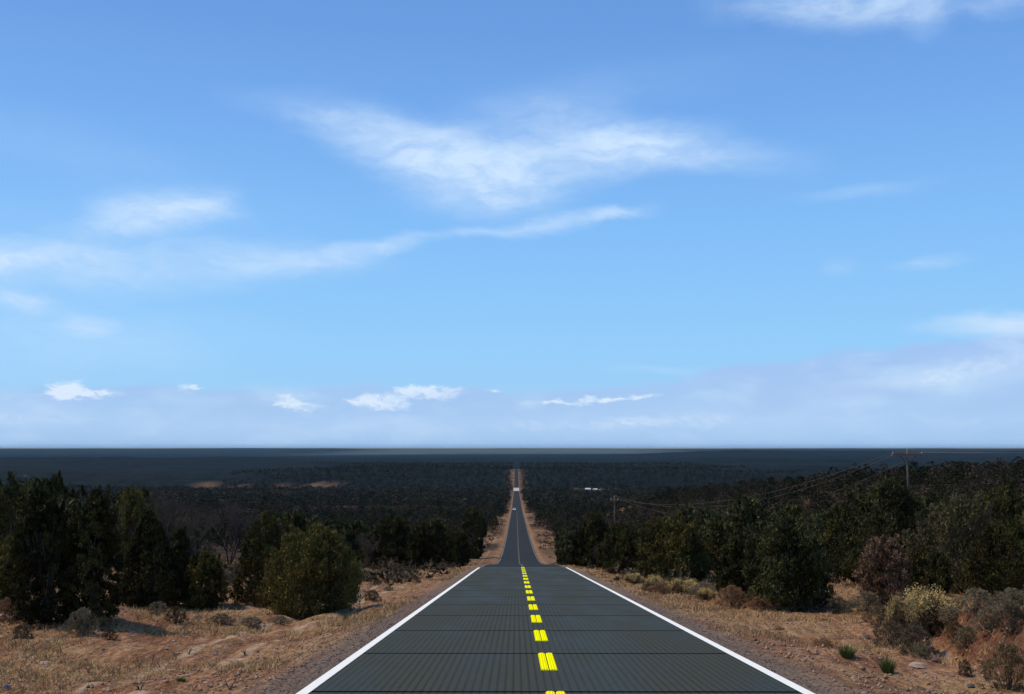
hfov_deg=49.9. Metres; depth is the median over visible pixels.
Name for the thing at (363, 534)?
pine tree
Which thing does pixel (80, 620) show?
sagebrush
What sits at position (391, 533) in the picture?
juniper
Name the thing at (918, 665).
stone
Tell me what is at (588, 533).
juniper
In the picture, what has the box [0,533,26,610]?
juniper
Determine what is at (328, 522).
juniper
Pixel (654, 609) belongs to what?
gravel
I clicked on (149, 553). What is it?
juniper
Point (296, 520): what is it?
juniper
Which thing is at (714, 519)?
pine tree
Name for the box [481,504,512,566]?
edge marking
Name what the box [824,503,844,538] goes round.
juniper
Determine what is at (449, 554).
juniper
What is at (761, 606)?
dry brush
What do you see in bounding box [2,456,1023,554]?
woodland
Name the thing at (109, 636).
sagebrush
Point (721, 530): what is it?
juniper
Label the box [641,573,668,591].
rabbitbrush
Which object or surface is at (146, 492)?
pine tree
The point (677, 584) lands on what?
rabbitbrush
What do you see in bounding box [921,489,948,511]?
pine tree
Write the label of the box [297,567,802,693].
road
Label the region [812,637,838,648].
dry brush
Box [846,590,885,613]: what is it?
sagebrush
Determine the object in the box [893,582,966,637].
rabbitbrush
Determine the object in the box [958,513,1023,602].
juniper
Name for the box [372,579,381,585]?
sagebrush
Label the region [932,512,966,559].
juniper
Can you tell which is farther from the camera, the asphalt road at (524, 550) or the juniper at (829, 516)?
the asphalt road at (524, 550)
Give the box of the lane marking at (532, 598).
[527,596,534,600]
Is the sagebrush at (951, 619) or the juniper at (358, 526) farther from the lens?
the juniper at (358, 526)
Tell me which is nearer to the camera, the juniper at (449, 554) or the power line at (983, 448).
the juniper at (449, 554)
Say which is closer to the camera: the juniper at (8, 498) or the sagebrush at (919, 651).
the sagebrush at (919, 651)
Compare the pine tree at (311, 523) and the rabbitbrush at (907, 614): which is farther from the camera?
the pine tree at (311, 523)
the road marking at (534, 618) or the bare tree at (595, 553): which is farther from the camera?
the bare tree at (595, 553)
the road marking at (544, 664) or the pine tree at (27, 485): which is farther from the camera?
the pine tree at (27, 485)
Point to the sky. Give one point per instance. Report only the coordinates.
(224, 223)
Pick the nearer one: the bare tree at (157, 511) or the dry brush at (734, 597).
the dry brush at (734, 597)
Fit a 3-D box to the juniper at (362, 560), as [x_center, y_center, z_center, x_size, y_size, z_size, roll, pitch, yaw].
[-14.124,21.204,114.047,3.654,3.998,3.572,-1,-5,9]
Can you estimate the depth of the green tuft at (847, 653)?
22.06 m
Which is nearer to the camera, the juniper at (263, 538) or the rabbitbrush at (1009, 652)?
the rabbitbrush at (1009, 652)
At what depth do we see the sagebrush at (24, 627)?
27.32 m
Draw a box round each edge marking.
[296,567,479,693]
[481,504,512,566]
[521,506,563,566]
[565,567,814,693]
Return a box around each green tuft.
[174,676,186,681]
[837,642,857,658]
[875,655,899,673]
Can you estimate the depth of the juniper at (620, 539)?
81.74 m
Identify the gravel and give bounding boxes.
[139,595,984,693]
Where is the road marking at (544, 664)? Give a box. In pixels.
[538,653,557,669]
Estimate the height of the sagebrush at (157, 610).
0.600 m
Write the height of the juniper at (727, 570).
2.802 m
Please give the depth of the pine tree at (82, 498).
61.88 m
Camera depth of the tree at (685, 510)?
95.48 m
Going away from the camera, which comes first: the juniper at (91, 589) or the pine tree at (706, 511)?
the juniper at (91, 589)
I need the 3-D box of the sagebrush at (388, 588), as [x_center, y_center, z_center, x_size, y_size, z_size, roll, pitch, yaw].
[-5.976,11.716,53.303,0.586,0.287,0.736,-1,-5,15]
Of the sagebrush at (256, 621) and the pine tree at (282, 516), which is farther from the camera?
the pine tree at (282, 516)
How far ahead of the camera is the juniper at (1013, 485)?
150.17 m
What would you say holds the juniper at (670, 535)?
on the ground at (196, 467)
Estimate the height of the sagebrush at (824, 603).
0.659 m
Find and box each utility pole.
[610,496,618,522]
[891,448,923,488]
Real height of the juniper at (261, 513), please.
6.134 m
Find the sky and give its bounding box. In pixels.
[0,0,1023,446]
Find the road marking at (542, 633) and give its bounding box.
[534,630,547,640]
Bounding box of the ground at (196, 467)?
[0,447,1023,693]
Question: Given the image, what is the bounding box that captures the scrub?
[212,503,846,588]
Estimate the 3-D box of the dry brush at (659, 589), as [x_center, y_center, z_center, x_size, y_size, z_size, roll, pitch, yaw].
[6.573,10.826,49.403,1.199,0.570,0.954,-2,-5,18]
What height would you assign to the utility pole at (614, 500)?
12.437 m
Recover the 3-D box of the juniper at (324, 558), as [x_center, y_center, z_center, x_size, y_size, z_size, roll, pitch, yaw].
[-7.044,7.915,39.029,4.304,3.409,3.786,0,-5,0]
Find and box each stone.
[908,661,926,668]
[966,683,974,687]
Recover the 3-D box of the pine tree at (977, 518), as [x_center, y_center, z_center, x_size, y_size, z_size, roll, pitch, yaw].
[19.239,8.564,47.443,5.387,4.926,5.274,0,-5,0]
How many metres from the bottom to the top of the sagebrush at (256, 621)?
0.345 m
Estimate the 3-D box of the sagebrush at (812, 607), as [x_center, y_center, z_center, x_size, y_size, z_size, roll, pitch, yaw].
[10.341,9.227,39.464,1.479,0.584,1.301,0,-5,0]
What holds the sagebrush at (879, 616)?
on the ground at (196, 467)
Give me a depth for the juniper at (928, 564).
42.84 m
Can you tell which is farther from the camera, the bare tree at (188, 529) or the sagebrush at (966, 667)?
the bare tree at (188, 529)
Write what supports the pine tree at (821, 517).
on the ground at (196, 467)
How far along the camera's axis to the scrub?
69.73 m
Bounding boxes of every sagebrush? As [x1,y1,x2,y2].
[11,624,33,639]
[56,607,103,636]
[101,628,118,639]
[147,601,167,615]
[161,606,189,623]
[201,613,236,625]
[217,570,234,583]
[230,562,239,570]
[239,616,266,627]
[267,615,293,624]
[363,589,381,600]
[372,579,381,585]
[383,586,394,590]
[688,581,720,594]
[787,596,821,612]
[815,592,832,607]
[820,595,851,612]
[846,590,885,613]
[859,604,901,626]
[871,620,911,647]
[890,623,939,655]
[910,642,931,658]
[937,606,960,622]
[939,620,964,638]
[948,624,977,649]
[952,587,995,616]
[958,658,973,676]
[965,605,1002,631]
[988,602,1023,636]
[992,587,1023,617]
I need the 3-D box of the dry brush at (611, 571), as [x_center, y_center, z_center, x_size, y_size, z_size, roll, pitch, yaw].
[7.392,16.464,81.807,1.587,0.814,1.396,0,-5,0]
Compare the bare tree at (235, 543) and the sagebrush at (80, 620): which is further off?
the bare tree at (235, 543)
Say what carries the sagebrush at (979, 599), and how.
on the ground at (196, 467)
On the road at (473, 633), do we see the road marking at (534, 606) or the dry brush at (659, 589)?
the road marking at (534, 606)
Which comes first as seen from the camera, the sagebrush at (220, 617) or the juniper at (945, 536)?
the sagebrush at (220, 617)
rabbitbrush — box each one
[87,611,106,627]
[623,572,644,583]
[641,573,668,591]
[666,577,699,595]
[695,586,717,600]
[882,592,927,633]
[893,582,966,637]
[979,640,1023,692]
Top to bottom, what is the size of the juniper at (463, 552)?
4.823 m
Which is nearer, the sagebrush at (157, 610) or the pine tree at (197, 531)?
the sagebrush at (157, 610)
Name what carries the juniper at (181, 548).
on the ground at (196, 467)
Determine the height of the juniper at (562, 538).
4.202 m
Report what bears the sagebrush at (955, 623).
on the ground at (196, 467)
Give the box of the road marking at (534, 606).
[529,604,537,609]
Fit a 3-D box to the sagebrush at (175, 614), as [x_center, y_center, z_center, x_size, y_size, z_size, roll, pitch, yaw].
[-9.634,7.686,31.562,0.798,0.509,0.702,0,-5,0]
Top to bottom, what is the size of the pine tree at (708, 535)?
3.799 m
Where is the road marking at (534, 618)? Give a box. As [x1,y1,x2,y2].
[531,615,541,622]
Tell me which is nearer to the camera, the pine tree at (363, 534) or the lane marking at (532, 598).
the lane marking at (532, 598)
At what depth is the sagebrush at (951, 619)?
31.79 m
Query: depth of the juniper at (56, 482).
65.91 m
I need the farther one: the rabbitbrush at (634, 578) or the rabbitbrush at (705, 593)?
the rabbitbrush at (634, 578)
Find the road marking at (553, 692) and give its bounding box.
[546,691,564,693]
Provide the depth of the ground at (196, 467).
43.88 m
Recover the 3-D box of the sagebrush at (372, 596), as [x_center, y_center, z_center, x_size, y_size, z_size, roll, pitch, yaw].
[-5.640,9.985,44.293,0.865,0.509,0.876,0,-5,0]
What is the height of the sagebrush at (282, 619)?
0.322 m
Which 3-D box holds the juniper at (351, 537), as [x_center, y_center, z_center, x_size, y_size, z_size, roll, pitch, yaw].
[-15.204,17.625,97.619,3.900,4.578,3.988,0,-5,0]
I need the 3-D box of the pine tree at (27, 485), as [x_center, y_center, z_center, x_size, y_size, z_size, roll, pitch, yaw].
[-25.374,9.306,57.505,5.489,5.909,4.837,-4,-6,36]
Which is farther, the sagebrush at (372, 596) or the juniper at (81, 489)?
the juniper at (81, 489)
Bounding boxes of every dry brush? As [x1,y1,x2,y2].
[0,597,23,622]
[603,565,619,573]
[645,582,670,593]
[714,584,750,608]
[733,596,759,606]
[743,594,788,610]
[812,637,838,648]
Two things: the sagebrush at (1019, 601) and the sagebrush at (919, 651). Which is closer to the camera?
the sagebrush at (919, 651)
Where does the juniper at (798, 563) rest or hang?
on the ground at (196, 467)
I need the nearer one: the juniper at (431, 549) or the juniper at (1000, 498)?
the juniper at (1000, 498)
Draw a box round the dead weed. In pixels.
[224,678,236,689]
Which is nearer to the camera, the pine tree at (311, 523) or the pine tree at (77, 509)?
the pine tree at (77, 509)
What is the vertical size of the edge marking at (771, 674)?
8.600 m
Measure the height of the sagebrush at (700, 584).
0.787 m
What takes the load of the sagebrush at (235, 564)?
on the ground at (196, 467)
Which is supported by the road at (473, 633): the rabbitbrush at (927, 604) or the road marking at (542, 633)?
the road marking at (542, 633)
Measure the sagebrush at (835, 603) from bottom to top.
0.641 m
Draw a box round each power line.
[611,452,891,504]
[620,450,901,506]
[945,448,1021,448]
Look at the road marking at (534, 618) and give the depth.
29.59 m
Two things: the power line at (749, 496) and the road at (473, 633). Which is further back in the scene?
the power line at (749, 496)
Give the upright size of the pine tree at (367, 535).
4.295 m
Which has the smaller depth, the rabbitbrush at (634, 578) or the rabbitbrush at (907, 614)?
the rabbitbrush at (907, 614)
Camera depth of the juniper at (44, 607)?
29.88 m
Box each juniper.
[0,484,45,575]
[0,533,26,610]
[1,484,79,625]
[34,470,73,552]
[60,482,126,621]
[70,485,88,507]
[106,507,190,608]
[107,485,148,561]
[168,525,195,592]
[179,546,229,609]
[228,510,284,605]
[242,512,272,555]
[249,522,368,618]
[277,512,309,540]
[322,518,335,526]
[328,520,362,561]
[350,519,372,539]
[359,536,378,567]
[366,512,419,567]
[405,520,443,568]
[429,518,458,567]
[448,526,472,566]
[460,506,487,558]
[552,528,575,564]
[567,511,611,567]
[595,520,643,573]
[633,512,714,582]
[704,521,742,570]
[714,535,755,600]
[738,508,835,610]
[783,501,806,551]
[818,514,853,573]
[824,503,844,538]
[890,543,954,594]
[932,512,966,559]
[958,485,1023,561]
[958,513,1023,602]
[999,477,1018,493]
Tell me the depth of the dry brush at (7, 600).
30.67 m
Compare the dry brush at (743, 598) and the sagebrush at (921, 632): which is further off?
the dry brush at (743, 598)
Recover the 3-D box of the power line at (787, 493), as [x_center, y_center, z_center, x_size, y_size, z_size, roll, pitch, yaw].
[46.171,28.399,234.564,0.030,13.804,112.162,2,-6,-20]
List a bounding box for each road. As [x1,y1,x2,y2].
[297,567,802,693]
[480,469,564,566]
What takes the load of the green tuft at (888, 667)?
on the ground at (196, 467)
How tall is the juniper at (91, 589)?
4.011 m
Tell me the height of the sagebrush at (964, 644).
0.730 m
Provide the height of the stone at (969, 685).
0.096 m
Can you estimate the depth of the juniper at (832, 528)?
67.96 m
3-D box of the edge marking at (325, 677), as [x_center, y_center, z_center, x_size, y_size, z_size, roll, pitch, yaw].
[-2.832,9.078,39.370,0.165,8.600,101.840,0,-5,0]
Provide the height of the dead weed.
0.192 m
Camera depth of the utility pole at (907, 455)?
182.38 m
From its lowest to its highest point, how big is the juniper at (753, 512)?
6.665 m
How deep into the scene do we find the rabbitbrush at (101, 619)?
29.84 m
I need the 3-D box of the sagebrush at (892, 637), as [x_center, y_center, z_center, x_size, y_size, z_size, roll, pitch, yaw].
[9.427,7.191,27.473,1.195,0.769,1.051,0,-5,0]
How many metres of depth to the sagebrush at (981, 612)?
27.98 m
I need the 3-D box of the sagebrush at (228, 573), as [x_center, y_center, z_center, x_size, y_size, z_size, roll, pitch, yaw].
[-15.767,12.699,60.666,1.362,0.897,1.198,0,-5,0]
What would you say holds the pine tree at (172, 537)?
on the ground at (196, 467)
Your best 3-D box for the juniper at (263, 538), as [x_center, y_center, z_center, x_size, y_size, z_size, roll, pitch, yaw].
[-10.153,8.646,45.005,2.882,4.028,2.464,0,-5,0]
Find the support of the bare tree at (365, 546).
on the ground at (196, 467)
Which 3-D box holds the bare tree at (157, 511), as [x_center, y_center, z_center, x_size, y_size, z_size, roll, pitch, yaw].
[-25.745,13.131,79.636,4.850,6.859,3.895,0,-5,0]
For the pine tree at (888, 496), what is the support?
on the ground at (196, 467)
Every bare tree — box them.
[138,481,193,547]
[170,497,222,555]
[194,541,221,556]
[203,497,258,564]
[357,535,380,566]
[591,542,612,559]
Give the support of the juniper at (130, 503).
on the ground at (196, 467)
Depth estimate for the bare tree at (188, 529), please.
91.47 m
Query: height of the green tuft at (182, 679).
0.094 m
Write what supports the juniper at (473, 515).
on the ground at (196, 467)
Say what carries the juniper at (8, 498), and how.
on the ground at (196, 467)
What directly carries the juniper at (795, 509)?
on the ground at (196, 467)
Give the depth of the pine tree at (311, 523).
132.38 m
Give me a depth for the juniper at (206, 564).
43.40 m
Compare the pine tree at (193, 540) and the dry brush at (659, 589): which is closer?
the dry brush at (659, 589)
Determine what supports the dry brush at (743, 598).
on the ground at (196, 467)
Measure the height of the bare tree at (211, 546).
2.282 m
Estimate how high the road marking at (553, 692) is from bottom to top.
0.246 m
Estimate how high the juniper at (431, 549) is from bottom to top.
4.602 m
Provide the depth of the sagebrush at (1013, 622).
25.72 m
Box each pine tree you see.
[0,469,73,573]
[72,498,100,545]
[75,492,123,561]
[113,485,159,532]
[159,506,175,543]
[168,517,200,554]
[173,523,201,556]
[275,507,300,548]
[304,515,321,528]
[358,530,374,551]
[358,532,374,563]
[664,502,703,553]
[696,503,722,530]
[700,509,734,558]
[702,526,720,559]
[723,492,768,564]
[807,509,826,532]
[827,473,947,584]
[902,489,1009,593]
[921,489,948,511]

